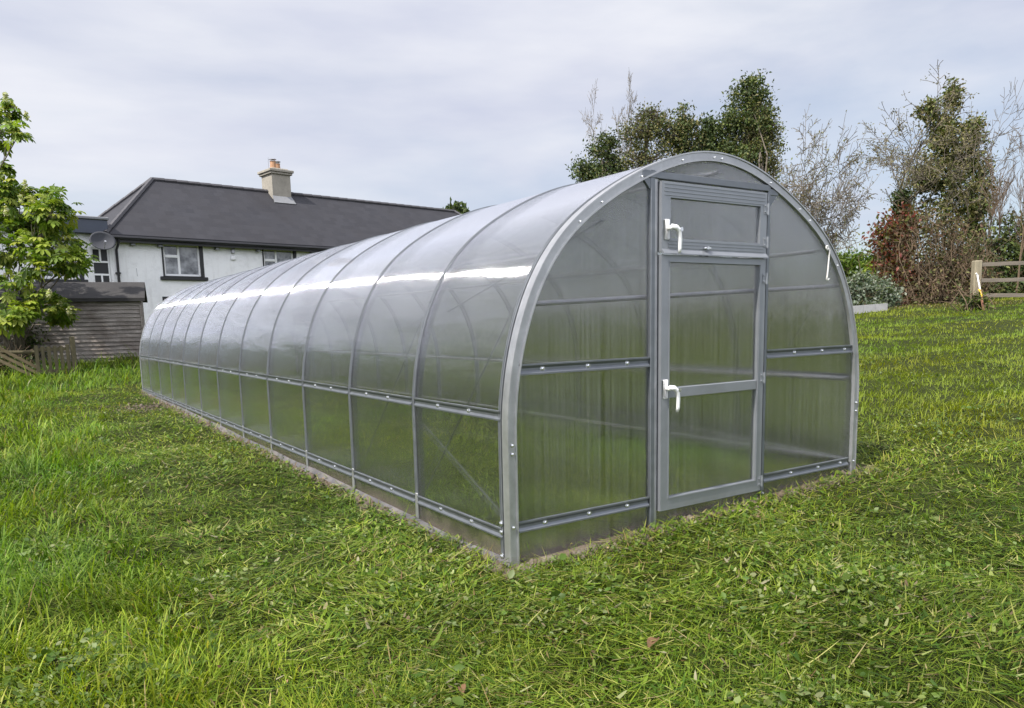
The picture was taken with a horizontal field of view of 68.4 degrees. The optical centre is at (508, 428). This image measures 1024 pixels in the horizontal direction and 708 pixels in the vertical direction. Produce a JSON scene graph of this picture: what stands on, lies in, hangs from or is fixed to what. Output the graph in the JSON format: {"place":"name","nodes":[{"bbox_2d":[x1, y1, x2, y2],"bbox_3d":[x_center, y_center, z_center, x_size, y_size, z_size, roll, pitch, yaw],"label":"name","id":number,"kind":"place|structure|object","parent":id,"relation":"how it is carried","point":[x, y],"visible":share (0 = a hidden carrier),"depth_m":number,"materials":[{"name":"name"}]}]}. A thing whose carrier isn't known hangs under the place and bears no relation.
{"place":"outdoors","nodes":[
{"label":"outdoors","id":0,"kind":"place"},
{"bbox_2d":[0,292,1023,707],"bbox_3d":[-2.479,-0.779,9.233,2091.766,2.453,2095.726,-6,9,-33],"label":"ground","id":1,"kind":"structure","parent":0,"point":[482,507],"depth_m":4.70,"materials":[{"name":"green plant"}]},
{"bbox_2d":[0,350,34,353],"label":"fence rail","id":2,"kind":"object","parent":1,"relation":"on","point":[22,351],"depth_m":17.11,"materials":[{"name":"brown wood"}]},
{"bbox_2d":[0,359,35,377],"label":"plank","id":3,"kind":"object","parent":1,"relation":"on","point":[11,365],"visible":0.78,"depth_m":16.78,"materials":[{"name":"brown wood"}]},
{"bbox_2d":[0,353,35,373],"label":"plank","id":4,"kind":"object","parent":3,"relation":"on","point":[16,362],"visible":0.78,"depth_m":16.90,"materials":[{"name":"wood"}]},
{"bbox_2d":[0,347,35,367],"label":"plank","id":5,"kind":"object","parent":4,"relation":"on","point":[17,357],"visible":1,"depth_m":16.98,"materials":[{"name":"brown wood"}]},
{"bbox_2d":[0,337,47,375],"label":"nettle clump","id":6,"kind":"object","parent":1,"relation":"on","point":[4,367],"visible":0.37,"depth_m":17.46,"materials":[{"name":"green plant"}]},
{"bbox_2d":[0,322,70,361],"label":"dark shrub","id":7,"kind":"object","parent":1,"relation":"on","point":[33,339],"visible":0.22,"depth_m":19.40,"materials":[{"name":"green plant"}]},
{"bbox_2d":[0,92,99,360],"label":"horse chestnut tree","id":8,"kind":"object","parent":1,"relation":"on","point":[45,221],"visible":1,"depth_m":17.33,"materials":[{"name":"green plant"}]},
{"bbox_2d":[69,336,77,373],"bbox_3d":[-10.146,-1.597,17.578,0.100,1.080,0.100,-7,10,-37],"label":"gate post","id":9,"kind":"object","parent":1,"relation":"on","point":[72,348],"visible":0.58,"depth_m":17.52,"materials":[{"name":"wood"}]},
{"bbox_2d":[34,344,71,374],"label":"wooden gate","id":10,"kind":"structure","parent":9,"relation":"attached to","point":[61,349],"depth_m":17.28,"materials":[{"name":"wood"}]},
{"bbox_2d":[0,268,147,363],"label":"garden shed","id":11,"kind":"structure","parent":1,"relation":"on","point":[111,322],"depth_m":20.10,"materials":[{"name":"wood"}]},
{"bbox_2d":[0,158,534,330],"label":"house","id":12,"kind":"structure","parent":1,"relation":"on","point":[171,236],"depth_m":29.58,"materials":[{"name":"white paint"}]},
{"bbox_2d":[35,238,87,281],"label":"wall","id":13,"kind":"structure","parent":12,"relation":"in","point":[80,277],"depth_m":24.52,"materials":[{"name":"white paint"}]},
{"bbox_2d":[89,231,115,249],"bbox_3d":[-13.400,-6.184,24.864,0.666,0.614,0.704,-1,8,4],"label":"satellite dish","id":14,"kind":"object","parent":12,"relation":"attached to","point":[100,240],"visible":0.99,"depth_m":24.85,"materials":[{"name":"metal"}]},
{"bbox_2d":[160,244,207,280],"bbox_3d":[-11.735,-6.000,27.096,1.660,1.350,0.260,-9,11,-42],"label":"window","id":15,"kind":"structure","parent":12,"relation":"in","point":[177,260],"depth_m":27.15,"materials":[{"name":"grey glass"}]},
{"bbox_2d":[262,250,296,265],"bbox_3d":[-9.035,-6.486,29.632,1.430,1.230,0.172,-9,11,-42],"label":"window","id":16,"kind":"structure","parent":12,"relation":"in","point":[269,257],"depth_m":29.51,"materials":[{"name":"white glass"}]},
{"bbox_2d":[442,196,469,213],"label":"distant tree","id":17,"kind":"object","parent":1,"relation":"on","point":[457,207],"visible":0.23,"depth_m":61.46,"materials":[{"name":"green plant"}]},
{"bbox_2d":[458,684,465,695],"bbox_3d":[-0.158,0.883,2.542,0.030,0.034,0.048,-6,9,-33],"label":"dead leaf","id":18,"kind":"object","parent":1,"relation":"on","point":[463,687],"visible":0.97,"depth_m":2.54,"materials":[{"name":"brown plant"}]},
{"bbox_2d":[99,390,881,580],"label":"soil","id":19,"kind":"structure","parent":1,"relation":"on","point":[358,497],"depth_m":4.99,"materials":[{"name":"brown soil"}]},
{"bbox_2d":[139,151,858,566],"bbox_3d":[-2.246,-1.110,9.708,3.114,2.300,12.708,-6,9,-33],"label":"polycarbonate greenhouse","id":20,"kind":"object","parent":1,"relation":"on","point":[641,381],"visible":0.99,"depth_m":4.61,"materials":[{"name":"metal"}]},
{"bbox_2d":[656,255,767,510],"bbox_3d":[1.258,-0.282,4.535,0.910,1.470,0.108,-6,9,-33],"label":"door","id":21,"kind":"structure","parent":20,"relation":"in","point":[711,310],"depth_m":4.54,"materials":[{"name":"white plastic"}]},
{"bbox_2d":[657,181,769,257],"bbox_3d":[1.236,-1.208,4.406,0.910,0.396,0.108,-6,9,-33],"label":"vent window","id":22,"kind":"structure","parent":20,"relation":"in","point":[693,219],"depth_m":4.40,"materials":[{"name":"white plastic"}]},
{"bbox_2d":[826,245,829,280],"bbox_3d":[2.128,-1.102,5.027,0.047,0.232,0.015,-5,9,-23],"label":"handle","id":23,"kind":"object","parent":20,"relation":"hanging from","point":[827,247],"visible":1,"depth_m":5.03,"materials":[{"name":"white plastic"}]},
{"bbox_2d":[0,365,1023,707],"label":"grass clippings","id":24,"kind":"object","parent":1,"relation":"on","point":[438,679],"depth_m":3.31,"materials":[{"name":"green plant"}]},
{"bbox_2d":[647,637,659,648],"bbox_3d":[0.552,0.817,2.874,0.077,0.035,0.048,-6,9,-33],"label":"dead leaf","id":25,"kind":"object","parent":24,"relation":"on","point":[649,643],"visible":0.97,"depth_m":2.87,"materials":[{"name":"brown plant"}]},
{"bbox_2d":[0,344,1023,707],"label":"weeds","id":26,"kind":"object","parent":1,"relation":"on","point":[458,700],"visible":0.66,"depth_m":3.41,"materials":[{"name":"green plant"}]},
{"bbox_2d":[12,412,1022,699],"bbox_3d":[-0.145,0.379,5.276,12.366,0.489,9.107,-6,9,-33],"label":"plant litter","id":27,"kind":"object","parent":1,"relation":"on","point":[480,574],"visible":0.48,"depth_m":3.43,"materials":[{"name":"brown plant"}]},
{"bbox_2d":[324,463,873,574],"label":"earth bank","id":28,"kind":"structure","parent":1,"relation":"on","point":[463,538],"depth_m":4.38,"materials":[{"name":"soil"}]},
{"bbox_2d":[565,126,635,182],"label":"evergreen tree","id":29,"kind":"object","parent":1,"relation":"on","point":[605,165],"visible":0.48,"depth_m":43.71,"materials":[{"name":"green plant"}]},
{"bbox_2d":[577,78,629,181],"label":"bare tree","id":30,"kind":"object","parent":1,"relation":"on","point":[589,123],"visible":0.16,"depth_m":46.24,"materials":[{"name":"brown plant"}]},
{"bbox_2d":[612,71,643,168],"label":"bare tree","id":31,"kind":"object","parent":1,"relation":"on","point":[630,102],"visible":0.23,"depth_m":48.27,"materials":[{"name":"brown plant"}]},
{"bbox_2d":[609,101,688,254],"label":"evergreen tree","id":32,"kind":"object","parent":1,"relation":"on","point":[643,129],"visible":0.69,"depth_m":43.55,"materials":[{"name":"green plant"}]},
{"bbox_2d":[661,100,709,255],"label":"evergreen tree","id":33,"kind":"object","parent":1,"relation":"on","point":[687,127],"visible":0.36,"depth_m":43.66,"materials":[{"name":"green plant"}]},
{"bbox_2d":[686,110,724,256],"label":"evergreen tree","id":34,"kind":"object","parent":1,"relation":"on","point":[709,120],"visible":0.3,"depth_m":43.62,"materials":[{"name":"green plant"}]},
{"bbox_2d":[705,69,783,257],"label":"cypress tree","id":35,"kind":"object","parent":1,"relation":"on","point":[746,98],"visible":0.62,"depth_m":43.45,"materials":[{"name":"green plant"}]},
{"bbox_2d":[725,97,792,183],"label":"mossy tree","id":36,"kind":"object","parent":1,"relation":"on","point":[770,167],"visible":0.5,"depth_m":43.42,"materials":[{"name":"green plant"}]},
{"bbox_2d":[737,108,880,257],"bbox_3d":[15.145,-10.868,36.767,7.782,10.694,6.608,-2,8,-2],"label":"bare tree","id":37,"kind":"object","parent":1,"relation":"on","point":[815,213],"visible":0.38,"depth_m":36.52,"materials":[{"name":"grey plant"}]},
{"bbox_2d":[836,244,884,285],"bbox_3d":[11.288,-5.579,28.849,7.375,2.826,3.481,-1,8,4],"label":"laurel hedge","id":38,"kind":"object","parent":1,"relation":"on","point":[850,262],"visible":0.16,"depth_m":28.42,"materials":[{"name":"green plant"}]},
{"bbox_2d":[844,258,888,281],"bbox_3d":[12.676,-5.078,25.933,1.780,1.682,1.199,-4,9,-21],"label":"yellow green shrub","id":39,"kind":"object","parent":1,"relation":"on","point":[867,269],"visible":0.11,"depth_m":25.87,"materials":[{"name":"green plant"}]},
{"bbox_2d":[853,303,887,313],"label":"kerb","id":40,"kind":"structure","parent":1,"relation":"on","point":[869,308],"depth_m":21.46,"materials":[{"name":"concrete"}]},
{"bbox_2d":[846,266,906,307],"bbox_3d":[10.665,-3.981,22.662,2.661,2.070,1.701,-2,8,-4],"label":"grey green shrub","id":41,"kind":"object","parent":1,"relation":"on","point":[864,289],"visible":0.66,"depth_m":22.32,"materials":[{"name":"green plant"}]},
{"bbox_2d":[858,195,949,305],"bbox_3d":[12.311,-5.275,23.492,2.511,4.216,2.434,-6,9,-33],"label":"red leaved shrub","id":42,"kind":"object","parent":1,"relation":"on","point":[889,259],"visible":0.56,"depth_m":23.40,"materials":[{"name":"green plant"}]},
{"bbox_2d":[852,60,1004,252],"bbox_3d":[13.293,-8.075,24.548,3.947,7.674,5.777,2,9,22],"label":"ivy clad bare tree","id":43,"kind":"object","parent":1,"relation":"on","point":[900,194],"visible":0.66,"depth_m":24.36,"materials":[{"name":"grey plant"}]},
{"bbox_2d":[883,197,1010,305],"bbox_3d":[13.262,-5.038,23.141,3.900,4.076,3.630,-6,9,-33],"label":"twiggy shrub","id":44,"kind":"object","parent":1,"relation":"on","point":[949,264],"visible":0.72,"depth_m":22.67,"materials":[{"name":"brown plant"}]},
{"bbox_2d":[900,75,1023,261],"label":"ivy covered tree","id":45,"kind":"object","parent":1,"relation":"on","point":[973,124],"visible":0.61,"depth_m":26.68,"materials":[{"name":"green plant"}]},
{"bbox_2d":[941,273,996,310],"bbox_3d":[11.971,-3.428,19.649,1.408,1.250,1.187,3,9,26],"label":"ivy clump","id":46,"kind":"object","parent":1,"relation":"on","point":[971,301],"visible":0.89,"depth_m":19.48,"materials":[{"name":"green plant"}]},
{"bbox_2d":[976,273,984,309],"bbox_3d":[12.196,-3.513,19.465,0.117,1.026,0.842,1,8,18],"label":"stake","id":47,"kind":"object","parent":1,"relation":"on","point":[982,303],"visible":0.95,"depth_m":19.42,"materials":[{"name":"white plastic"}]},
{"bbox_2d":[956,202,1023,297],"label":"evergreen hedge","id":48,"kind":"object","parent":1,"relation":"on","point":[1012,247],"visible":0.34,"depth_m":24.54,"materials":[{"name":"green plant"}]},
{"bbox_2d":[975,147,1013,243],"bbox_3d":[16.366,-7.006,25.721,1.031,4.924,1.313,-6,9,-33],"label":"sapling","id":49,"kind":"object","parent":1,"relation":"on","point":[990,218],"visible":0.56,"depth_m":25.41,"materials":[{"name":"plant"}]},
{"bbox_2d":[970,260,1023,296],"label":"post and rail fence","id":50,"kind":"object","parent":1,"relation":"on","point":[977,266],"visible":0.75,"depth_m":19.85,"materials":[{"name":"beige wood"}]},
{"bbox_2d":[977,129,1023,267],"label":"sapling","id":51,"kind":"object","parent":1,"relation":"on","point":[1003,194],"visible":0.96,"depth_m":24.45,"materials":[{"name":"plant"}]},
{"bbox_2d":[1001,131,1023,292],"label":"sapling","id":52,"kind":"object","parent":1,"relation":"on","point":[1020,195],"visible":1,"depth_m":23.73,"materials":[{"name":"plant"}]},
{"bbox_2d":[1010,165,1023,248],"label":"sapling","id":53,"kind":"object","parent":1,"relation":"on","point":[1018,243],"visible":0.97,"depth_m":24.14,"materials":[{"name":"green plant"}]},
{"bbox_2d":[0,0,1023,278],"label":"sky","id":54,"kind":"structure","parent":0,"point":[478,103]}
]}

